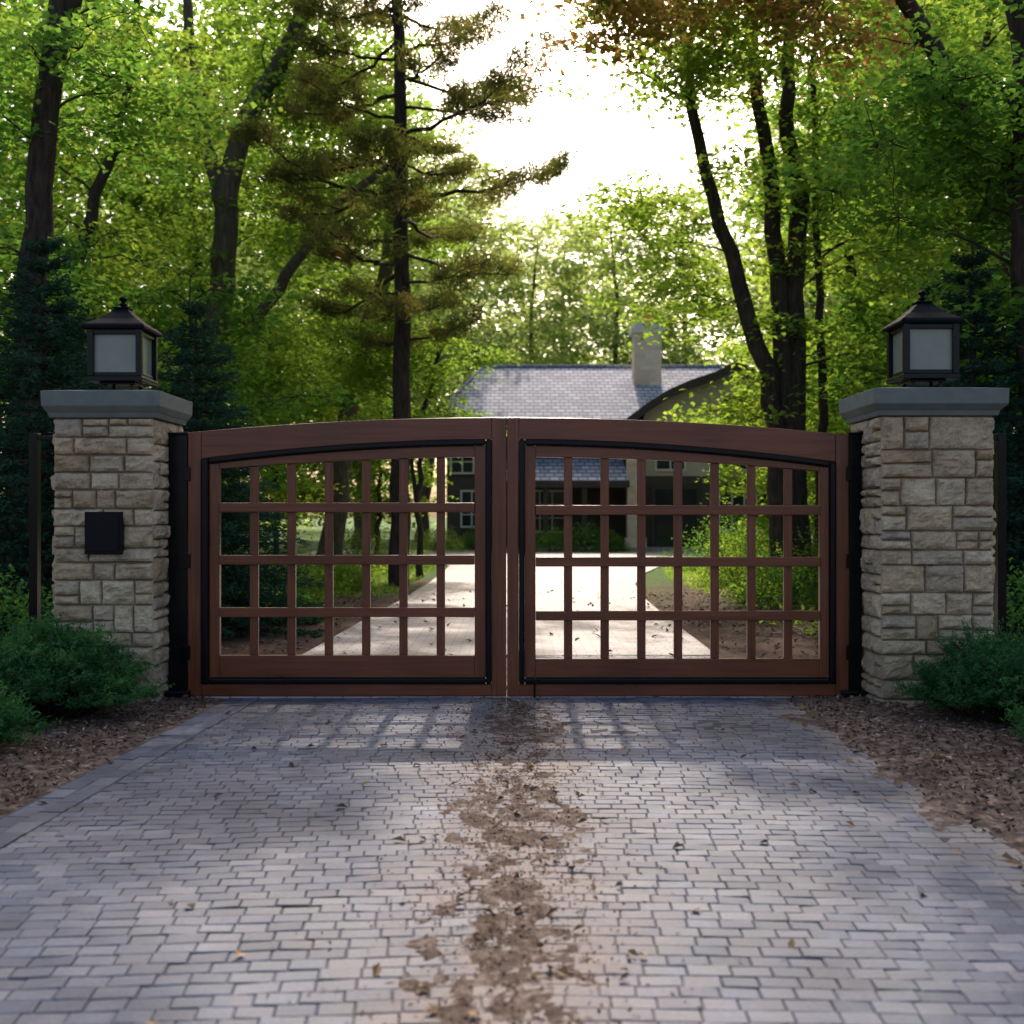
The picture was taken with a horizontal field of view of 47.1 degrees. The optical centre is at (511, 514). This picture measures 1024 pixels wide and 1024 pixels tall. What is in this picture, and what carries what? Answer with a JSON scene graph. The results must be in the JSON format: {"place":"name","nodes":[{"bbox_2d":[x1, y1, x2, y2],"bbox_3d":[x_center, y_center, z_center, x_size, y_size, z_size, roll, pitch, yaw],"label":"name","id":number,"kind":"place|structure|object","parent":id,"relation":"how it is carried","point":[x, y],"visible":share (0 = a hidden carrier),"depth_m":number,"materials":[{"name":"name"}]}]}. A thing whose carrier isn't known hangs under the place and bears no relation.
{"place":"outdoors","nodes":[
{"label":"outdoors","id":0,"kind":"place"},
{"bbox_2d":[0,0,1005,517],"label":"sky","id":1,"kind":"structure","parent":0,"point":[611,145],"materials":[{"name":"white"}]},
{"bbox_2d":[2,518,1018,657],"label":"ground","id":2,"kind":"structure","parent":0,"point":[658,581],"depth_m":14.77,"materials":[{"name":"plant"}]},
{"bbox_2d":[0,564,53,646],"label":"garden shrub","id":3,"kind":"object","parent":2,"relation":"on","point":[24,612],"visible":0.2,"depth_m":9.63,"materials":[{"name":"green plant"}]},
{"bbox_2d":[29,433,52,638],"bbox_3d":[-3.288,0.375,8.390,0.295,1.910,0.070,0,0,0],"label":"metal fence post","id":4,"kind":"object","parent":2,"relation":"on","point":[35,439],"visible":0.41,"depth_m":8.36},
{"bbox_2d":[0,36,87,221],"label":"woodland tree","id":5,"kind":"object","parent":2,"relation":"on","point":[14,166],"visible":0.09,"depth_m":29.22,"materials":[{"name":"green plant"}]},
{"bbox_2d":[0,179,113,511],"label":"understory tree","id":6,"kind":"object","parent":2,"relation":"on","point":[77,256],"visible":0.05,"depth_m":17.50,"materials":[{"name":"green plant"}]},
{"bbox_2d":[0,271,116,570],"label":"spruce tree","id":7,"kind":"object","parent":2,"relation":"on","point":[82,368],"visible":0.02,"depth_m":16.28,"materials":[{"name":"green plant"}]},
{"bbox_2d":[0,229,118,640],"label":"spruce tree","id":8,"kind":"object","parent":2,"relation":"on","point":[10,478],"visible":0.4,"depth_m":11.19,"materials":[{"name":"green plant"}]},
{"bbox_2d":[0,0,189,352],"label":"woodland tree","id":9,"kind":"object","parent":2,"relation":"on","point":[129,187],"visible":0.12,"depth_m":22.85,"materials":[{"name":"green plant"}]},
{"bbox_2d":[1,234,192,427],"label":"understory tree","id":10,"kind":"object","parent":2,"relation":"on","point":[145,252],"visible":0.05,"depth_m":27.60,"materials":[{"name":"green plant"}]},
{"bbox_2d":[0,0,212,421],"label":"woodland tree","id":11,"kind":"object","parent":2,"relation":"on","point":[134,203],"visible":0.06,"depth_m":34.17,"materials":[{"name":"green plant"}]},
{"bbox_2d":[0,696,226,817],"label":"mulch bed","id":12,"kind":"object","parent":2,"relation":"on","point":[63,773],"visible":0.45,"depth_m":6.57,"materials":[{"name":"wood"}]},
{"bbox_2d":[0,666,62,744],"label":"juniper shrub","id":13,"kind":"object","parent":12,"relation":"on","point":[11,716],"visible":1,"depth_m":6.40,"materials":[{"name":"green plant"}]},
{"bbox_2d":[0,609,173,720],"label":"juniper shrub","id":14,"kind":"object","parent":12,"relation":"on","point":[54,664],"visible":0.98,"depth_m":7.25,"materials":[{"name":"green plant"}]},
{"bbox_2d":[50,418,183,701],"bbox_3d":[-2.809,0.357,8.426,0.778,2.045,0.798,0,0,0],"label":"masonry","id":15,"kind":"object","parent":2,"relation":"on","point":[111,464],"visible":0.62,"depth_m":8.06,"materials":[{"name":"stone"}]},
{"bbox_2d":[85,512,123,553],"bbox_3d":[-2.788,0.125,8.040,0.255,0.290,0.069,0,0,0],"label":"intercom panel","id":16,"kind":"object","parent":15,"relation":"attached to","point":[104,532],"visible":1,"depth_m":8.01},
{"bbox_2d":[40,390,192,425],"bbox_3d":[-2.807,-0.765,8.422,0.815,0.200,0.833,0,0,0],"label":"cap","id":17,"kind":"object","parent":15,"relation":"on","point":[157,405],"visible":0.84,"depth_m":8.02,"materials":[{"name":"stone"}]},
{"bbox_2d":[82,296,162,389],"bbox_3d":[-2.785,-1.210,8.420,0.436,0.710,0.436,0,0,0],"label":"pillar lantern","id":18,"kind":"object","parent":17,"relation":"on","point":[122,346],"visible":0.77,"depth_m":8.26,"materials":[{"name":"black metal"}]},
{"bbox_2d":[163,417,869,697],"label":"driveway gate","id":19,"kind":"structure","parent":15,"relation":"attached to","point":[200,664],"depth_m":8.36,"materials":[{"name":"wood"},{"name":"black metal"}]},
{"bbox_2d":[0,0,256,626],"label":"oak tree","id":20,"kind":"object","parent":2,"relation":"on","point":[59,28],"visible":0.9,"depth_m":14.04,"materials":[{"name":"green plant"}]},
{"bbox_2d":[0,0,282,426],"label":"maple tree","id":21,"kind":"object","parent":2,"relation":"on","point":[96,189],"visible":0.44,"depth_m":19.87,"materials":[{"name":"green plant"}]},
{"bbox_2d":[78,91,323,423],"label":"woodland tree","id":22,"kind":"object","parent":2,"relation":"on","point":[249,211],"depth_m":62.26,"materials":[{"name":"green plant"}]},
{"bbox_2d":[64,256,359,539],"bbox_3d":[-4.939,-1.351,19.128,4.933,5.596,5.442,0,0,-44],"label":"understory tree","id":23,"kind":"object","parent":2,"relation":"on","point":[276,400],"visible":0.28,"depth_m":19.07,"materials":[{"name":"green plant"}]},
{"bbox_2d":[63,0,372,536],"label":"woodland tree","id":24,"kind":"object","parent":2,"relation":"on","point":[310,272],"visible":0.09,"depth_m":37.54,"materials":[{"name":"green plant"}]},
{"bbox_2d":[101,21,363,534],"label":"woodland tree","id":25,"kind":"object","parent":2,"relation":"on","point":[243,242],"depth_m":48.97,"materials":[{"name":"green plant"}]},
{"bbox_2d":[147,296,324,641],"bbox_3d":[-3.453,-0.497,13.204,2.857,3.900,2.873,0,0,37],"label":"spruce tree","id":26,"kind":"object","parent":2,"relation":"on","point":[236,581],"visible":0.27,"depth_m":13.08,"materials":[{"name":"green plant"}]},
{"bbox_2d":[6,0,479,420],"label":"oak tree","id":27,"kind":"object","parent":2,"relation":"on","point":[223,187],"visible":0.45,"depth_m":26.03,"materials":[{"name":"green plant"}]},
{"bbox_2d":[173,324,363,551],"bbox_3d":[-5.638,-1.238,24.425,4.930,5.335,4.768,0,0,39],"label":"understory tree","id":28,"kind":"object","parent":2,"relation":"on","point":[272,363],"visible":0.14,"depth_m":24.38,"materials":[{"name":"green plant"}]},
{"bbox_2d":[246,547,336,602],"bbox_3d":[-3.465,0.900,17.450,1.728,0.882,1.844,0,0,0],"label":"garden shrub","id":29,"kind":"object","parent":2,"relation":"on","point":[321,597],"visible":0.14,"depth_m":17.43,"materials":[{"name":"green plant"}]},
{"bbox_2d":[265,588,324,624],"bbox_3d":[-2.690,1.117,14.473,0.902,0.450,0.879,0,0,22],"label":"garden shrub","id":30,"kind":"object","parent":2,"relation":"on","point":[305,596],"visible":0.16,"depth_m":14.39,"materials":[{"name":"green plant"}]},
{"bbox_2d":[224,287,390,553],"bbox_3d":[-6.188,-2.272,32.095,6.410,7.485,6.198,0,0,-10],"label":"understory tree","id":31,"kind":"object","parent":2,"relation":"on","point":[316,469],"visible":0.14,"depth_m":31.75,"materials":[{"name":"green plant"}]},
{"bbox_2d":[237,302,409,524],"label":"understory tree","id":32,"kind":"object","parent":2,"relation":"on","point":[308,470],"visible":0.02,"depth_m":37.49,"materials":[{"name":"green plant"}]},
{"bbox_2d":[308,565,374,591],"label":"garden shrub","id":33,"kind":"object","parent":2,"relation":"on","point":[342,569],"visible":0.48,"depth_m":20.29,"materials":[{"name":"green plant"}]},
{"bbox_2d":[314,521,389,554],"bbox_3d":[-4.322,0.762,32.895,2.741,1.160,2.496,0,0,0],"label":"garden shrub","id":34,"kind":"object","parent":2,"relation":"on","point":[359,544],"visible":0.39,"depth_m":32.83,"materials":[{"name":"green plant"}]},
{"bbox_2d":[238,19,479,566],"bbox_3d":[-4.101,-5.679,30.587,6.521,14.310,6.769,0,0,0],"label":"oak tree","id":35,"kind":"object","parent":2,"relation":"on","point":[340,474],"visible":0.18,"depth_m":29.90,"materials":[{"name":"green plant"}]},
{"bbox_2d":[235,58,519,548],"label":"woodland tree","id":36,"kind":"object","parent":2,"relation":"on","point":[261,270],"visible":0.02,"depth_m":45.72,"materials":[{"name":"green plant"}]},
{"bbox_2d":[267,154,487,537],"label":"woodland tree","id":37,"kind":"object","parent":2,"relation":"on","point":[373,531],"visible":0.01,"depth_m":67.72,"materials":[{"name":"green plant"}]},
{"bbox_2d":[300,341,489,553],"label":"understory tree","id":38,"kind":"object","parent":2,"relation":"on","point":[377,490],"visible":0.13,"depth_m":33.89,"materials":[{"name":"green plant"}]},
{"bbox_2d":[272,305,532,576],"bbox_3d":[-2.215,-1.515,24.958,5.168,5.906,4.008,0,0,7],"label":"young maple tree","id":39,"kind":"object","parent":2,"relation":"on","point":[351,378],"visible":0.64,"depth_m":24.79,"materials":[{"name":"green plant"}]},
{"bbox_2d":[224,0,584,585],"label":"pine tree","id":40,"kind":"object","parent":2,"relation":"on","point":[468,101],"visible":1,"depth_m":21.59,"materials":[{"name":"green plant"}]},
{"bbox_2d":[300,115,540,541],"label":"woodland tree","id":41,"kind":"object","parent":2,"relation":"on","point":[426,491],"visible":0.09,"depth_m":57.68,"materials":[{"name":"green plant"}]},
{"bbox_2d":[409,526,466,552],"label":"garden shrub","id":42,"kind":"object","parent":2,"relation":"on","point":[435,541],"visible":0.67,"depth_m":40.87,"materials":[{"name":"green plant"}]},
{"bbox_2d":[376,149,584,404],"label":"woodland tree","id":43,"kind":"object","parent":2,"relation":"on","point":[480,297],"visible":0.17,"depth_m":66.11,"materials":[{"name":"green plant"}]},
{"bbox_2d":[0,133,1005,529],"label":"distant trees","id":44,"kind":"object","parent":2,"relation":"on","point":[518,333],"depth_m":97.80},
{"bbox_2d":[2,547,1016,638],"bbox_3d":[0.636,1.060,24.232,24.493,0.585,24.320,0,0,0],"label":"ground cover","id":45,"kind":"object","parent":2,"relation":"on","point":[777,601],"visible":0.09,"depth_m":19.58,"materials":[{"name":"green plant"}]},
{"bbox_2d":[224,556,796,596],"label":"grass","id":46,"kind":"structure","parent":2,"relation":"on","point":[693,584],"depth_m":22.97,"materials":[{"name":"green plant"}]},
{"bbox_2d":[0,592,1023,1023],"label":"bark mulch","id":47,"kind":"object","parent":2,"relation":"on","point":[842,700],"visible":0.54,"depth_m":6.20,"materials":[{"name":"wood"}]},
{"bbox_2d":[18,589,1023,1023],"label":"fallen leaves","id":48,"kind":"object","parent":2,"relation":"on","point":[618,883],"visible":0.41,"depth_m":5.62,"materials":[{"name":"plant"}]},
{"bbox_2d":[447,425,625,544],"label":"walls","id":49,"kind":"structure","parent":2,"relation":"on","point":[462,476],"depth_m":45.00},
{"bbox_2d":[450,457,474,473],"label":"window","id":50,"kind":"structure","parent":49,"relation":"attached to","point":[466,467],"depth_m":44.95,"materials":[{"name":"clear glass"}]},
{"bbox_2d":[437,368,721,424],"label":"roof","id":51,"kind":"structure","parent":49,"relation":"on","point":[604,393],"depth_m":46.95,"materials":[{"name":"tile"}]},
{"bbox_2d":[440,364,729,410],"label":"ridge tiles","id":52,"kind":"object","parent":51,"relation":"attached to","point":[469,380],"visible":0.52,"depth_m":49.43,"materials":[{"name":"tile"}]},
{"bbox_2d":[448,479,625,548],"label":"ground floor wall","id":53,"kind":"structure","parent":2,"relation":"on","point":[456,487],"depth_m":44.90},
{"bbox_2d":[460,490,474,527],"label":"window","id":54,"kind":"structure","parent":53,"relation":"attached to","point":[467,519],"depth_m":44.85,"materials":[{"name":"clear glass"}]},
{"bbox_2d":[536,490,563,532],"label":"window","id":55,"kind":"structure","parent":53,"relation":"attached to","point":[555,497],"depth_m":44.85,"materials":[{"name":"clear glass"}]},
{"bbox_2d":[506,457,629,480],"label":"porch roof","id":56,"kind":"structure","parent":53,"relation":"attached to","point":[552,469],"depth_m":43.32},
{"bbox_2d":[587,489,616,545],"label":"side door","id":57,"kind":"structure","parent":53,"relation":"attached to","point":[593,496],"depth_m":44.84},
{"bbox_2d":[453,203,623,384],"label":"woodland tree","id":58,"kind":"object","parent":2,"relation":"on","point":[571,290],"visible":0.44,"depth_m":66.72,"materials":[{"name":"green plant"}]},
{"bbox_2d":[476,202,634,363],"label":"woodland tree","id":59,"kind":"object","parent":2,"relation":"on","point":[599,280],"visible":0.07,"depth_m":76.77,"materials":[{"name":"green plant"}]},
{"bbox_2d":[563,521,611,552],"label":"garden shrub","id":60,"kind":"object","parent":2,"relation":"on","point":[587,541],"visible":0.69,"depth_m":40.83,"materials":[{"name":"green plant"}]},
{"bbox_2d":[507,195,717,363],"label":"woodland tree","id":61,"kind":"object","parent":2,"relation":"on","point":[596,332],"visible":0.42,"depth_m":64.55,"materials":[{"name":"green plant"}]},
{"bbox_2d":[506,546,722,550],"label":"porch step","id":62,"kind":"object","parent":2,"relation":"on","point":[657,548],"visible":0.14,"depth_m":41.60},
{"bbox_2d":[506,481,629,547],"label":"porch posts","id":63,"kind":"object","parent":62,"relation":"on","point":[546,485],"visible":0.55,"depth_m":41.96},
{"bbox_2d":[580,185,764,365],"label":"woodland tree","id":64,"kind":"object","parent":2,"relation":"on","point":[685,351],"visible":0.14,"depth_m":64.26,"materials":[{"name":"green plant"}]},
{"bbox_2d":[671,515,768,572],"bbox_3d":[4.814,0.657,26.951,2.564,1.370,2.457,0,0,-39],"label":"garden shrub","id":65,"kind":"object","parent":2,"relation":"on","point":[700,544],"visible":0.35,"depth_m":26.96,"materials":[{"name":"green plant"}]},
{"bbox_2d":[685,524,769,586],"bbox_3d":[4.253,0.732,21.969,1.896,1.219,1.922,0,0,30],"label":"garden shrub","id":66,"kind":"object","parent":2,"relation":"on","point":[738,548],"visible":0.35,"depth_m":21.88,"materials":[{"name":"green plant"}]},
{"bbox_2d":[663,333,856,544],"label":"understory tree","id":67,"kind":"object","parent":2,"relation":"on","point":[762,520],"visible":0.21,"depth_m":24.49,"materials":[{"name":"green plant"}]},
{"bbox_2d":[722,552,817,609],"bbox_3d":[4.035,0.938,17.001,1.749,0.808,1.751,0,0,-30],"label":"garden shrub","id":68,"kind":"object","parent":2,"relation":"on","point":[779,574],"visible":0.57,"depth_m":16.81,"materials":[{"name":"green plant"}]},
{"bbox_2d":[519,0,1021,567],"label":"maple tree","id":69,"kind":"object","parent":2,"relation":"on","point":[659,10],"visible":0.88,"depth_m":16.71,"materials":[{"name":"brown plant"}]},
{"bbox_2d":[546,0,1011,593],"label":"maple tree","id":70,"kind":"object","parent":2,"relation":"on","point":[782,400],"visible":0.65,"depth_m":19.96,"materials":[{"name":"green plant"}]},
{"bbox_2d":[672,86,903,548],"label":"woodland tree","id":71,"kind":"object","parent":2,"relation":"on","point":[752,290],"visible":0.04,"depth_m":43.57,"materials":[{"name":"green plant"}]},
{"bbox_2d":[758,517,817,600],"bbox_3d":[4.979,0.688,18.458,2.459,1.307,2.327,0,0,-34],"label":"garden shrub","id":72,"kind":"object","parent":2,"relation":"on","point":[815,554],"visible":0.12,"depth_m":18.54,"materials":[{"name":"green plant"}]},
{"bbox_2d":[709,79,921,424],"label":"woodland tree","id":73,"kind":"object","parent":2,"relation":"on","point":[731,229],"visible":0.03,"depth_m":55.77,"materials":[{"name":"green plant"}]},
{"bbox_2d":[708,0,1005,431],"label":"woodland tree","id":74,"kind":"object","parent":2,"relation":"on","point":[849,268],"visible":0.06,"depth_m":29.75,"materials":[{"name":"green plant"}]},
{"bbox_2d":[716,3,1003,586],"bbox_3d":[6.162,-4.739,20.670,4.628,12.341,5.042,0,0,39],"label":"maple tree","id":75,"kind":"object","parent":2,"relation":"on","point":[822,378],"visible":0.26,"depth_m":20.45,"materials":[{"name":"green plant"}]},
{"bbox_2d":[750,259,1017,503],"bbox_3d":[7.104,-1.714,21.879,5.427,6.353,5.986,0,0,-40],"label":"understory tree","id":76,"kind":"object","parent":2,"relation":"on","point":[857,321],"visible":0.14,"depth_m":21.51,"materials":[{"name":"green plant"}]},
{"bbox_2d":[763,0,1023,644],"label":"maple tree","id":77,"kind":"object","parent":2,"relation":"on","point":[999,166],"visible":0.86,"depth_m":11.88,"materials":[{"name":"green plant"}]},
{"bbox_2d":[784,0,1010,432],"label":"woodland tree","id":78,"kind":"object","parent":2,"relation":"on","point":[979,50],"depth_m":32.94,"materials":[{"name":"green plant"}]},
{"bbox_2d":[775,696,1023,853],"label":"mulch bed","id":79,"kind":"object","parent":2,"relation":"on","point":[938,808],"visible":0.52,"depth_m":6.20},
{"bbox_2d":[892,613,1023,722],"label":"juniper shrub","id":80,"kind":"object","parent":79,"relation":"on","point":[985,677],"visible":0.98,"depth_m":7.20,"materials":[{"name":"green plant"}]},
{"bbox_2d":[998,695,1023,740],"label":"juniper shrub","id":81,"kind":"object","parent":79,"relation":"on","point":[1020,713],"visible":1,"depth_m":6.43,"materials":[{"name":"green plant"}]},
{"bbox_2d":[796,0,1011,572],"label":"woodland tree","id":82,"kind":"object","parent":2,"relation":"on","point":[1004,28],"visible":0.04,"depth_m":24.25,"materials":[{"name":"green plant"}]},
{"bbox_2d":[851,416,995,703],"bbox_3d":[2.882,0.355,8.311,0.857,2.050,0.790,0,0,0],"label":"masonry","id":83,"kind":"object","parent":2,"relation":"on","point":[928,524],"visible":0.79,"depth_m":7.95,"materials":[{"name":"stone"}]},
{"bbox_2d":[507,417,862,697],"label":"driveway gate","id":84,"kind":"structure","parent":83,"relation":"attached to","point":[834,461],"depth_m":8.36,"materials":[{"name":"wood"}]},
{"bbox_2d":[839,387,1008,423],"bbox_3d":[2.882,-0.770,8.312,0.913,0.200,0.853,0,0,0],"label":"cap","id":85,"kind":"object","parent":83,"relation":"on","point":[872,403],"visible":0.88,"depth_m":7.90,"materials":[{"name":"stone"}]},
{"bbox_2d":[882,290,964,386],"bbox_3d":[2.900,-1.223,8.310,0.436,0.727,0.436,0,0,0],"label":"pillar lantern","id":86,"kind":"object","parent":85,"relation":"on","point":[922,342],"visible":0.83,"depth_m":8.15,"materials":[{"name":"black metal"}]},
{"bbox_2d":[907,234,1021,542],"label":"understory tree","id":87,"kind":"object","parent":2,"relation":"on","point":[995,276],"visible":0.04,"depth_m":14.53,"materials":[{"name":"green plant"}]},
{"bbox_2d":[916,243,1023,639],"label":"spruce tree","id":88,"kind":"object","parent":2,"relation":"on","point":[973,369],"visible":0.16,"depth_m":11.77,"materials":[{"name":"green plant"}]},
{"bbox_2d":[993,433,1005,639],"bbox_3d":[3.388,0.375,8.390,0.255,1.910,0.070,0,0,0],"label":"metal fence post","id":89,"kind":"object","parent":2,"relation":"on","point":[999,439],"visible":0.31,"depth_m":8.36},
{"bbox_2d":[991,558,1023,642],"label":"garden shrub","id":90,"kind":"object","parent":2,"relation":"on","point":[1014,617],"visible":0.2,"depth_m":9.55,"materials":[{"name":"green plant"}]},
{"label":"gable","id":91,"kind":"object","parent":2,"relation":"on","visible":0},
{"bbox_2d":[632,333,660,384],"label":"chimney","id":92,"kind":"object","parent":91,"relation":"on","point":[646,365],"visible":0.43,"depth_m":47.60,"materials":[{"name":"brick"}]},
{"bbox_2d":[629,322,663,336],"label":"chimney cap","id":93,"kind":"object","parent":92,"relation":"on","point":[639,328],"visible":0.46,"depth_m":47.50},
{"bbox_2d":[651,484,700,546],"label":"entrance surround","id":94,"kind":"object","parent":91,"relation":"attached to","point":[653,517],"visible":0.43,"depth_m":43.00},
{"bbox_2d":[625,361,814,419],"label":"bargeboard","id":95,"kind":"object","parent":91,"relation":"attached to","point":[676,390],"visible":0.63,"depth_m":42.66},
{"bbox_2d":[719,489,767,530],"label":"window","id":96,"kind":"structure","parent":91,"relation":"attached to","point":[741,500],"depth_m":43.03,"materials":[{"name":"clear glass"}]},
{"bbox_2d":[0,654,1023,1023],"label":"paver driveway","id":97,"kind":"structure","parent":0,"point":[70,916],"depth_m":4.21,"materials":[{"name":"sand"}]},
{"bbox_2d":[297,550,756,654],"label":"driveway","id":98,"kind":"structure","parent":0,"point":[459,586],"depth_m":14.04,"materials":[{"name":"concrete"}]},
{"bbox_2d":[536,524,578,552],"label":"garden shrub","id":99,"kind":"object","parent":98,"relation":"on","point":[541,539],"visible":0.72,"depth_m":40.99,"materials":[{"name":"green plant"}]},
{"bbox_2d":[593,529,630,551],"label":"garden shrub","id":100,"kind":"object","parent":98,"relation":"on","point":[618,541],"visible":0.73,"depth_m":41.15,"materials":[{"name":"green plant"}]},
{"bbox_2d":[624,459,636,547],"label":"stone column","id":101,"kind":"structure","parent":98,"relation":"on","point":[631,499],"depth_m":42.20,"materials":[{"name":"stone"}]},
{"bbox_2d":[643,370,766,475],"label":"gable wall","id":102,"kind":"structure","parent":0,"point":[692,468],"depth_m":43.10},
{"bbox_2d":[646,476,807,549],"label":"gable ground wall","id":103,"kind":"structure","parent":0,"point":[705,486],"depth_m":43.08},
{"bbox_2d":[656,488,696,546],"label":"front door","id":104,"kind":"structure","parent":103,"relation":"attached to","point":[664,527],"depth_m":42.95,"materials":[{"name":"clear glass"}]},
{"label":"driveway bed","id":105,"kind":"object","parent":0,"visible":0},
{"bbox_2d":[196,694,828,698],"bbox_3d":[0.025,1.311,8.400,4.550,0.038,0.140,0,0,0],"label":"gate threshold","id":106,"kind":"object","parent":105,"relation":"on","point":[260,697],"visible":0.26,"depth_m":8.35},
{"bbox_2d":[354,674,701,1023],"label":"dirt strip","id":107,"kind":"object","parent":105,"relation":"on","point":[461,989],"visible":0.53,"depth_m":3.95,"materials":[{"name":"soil"}]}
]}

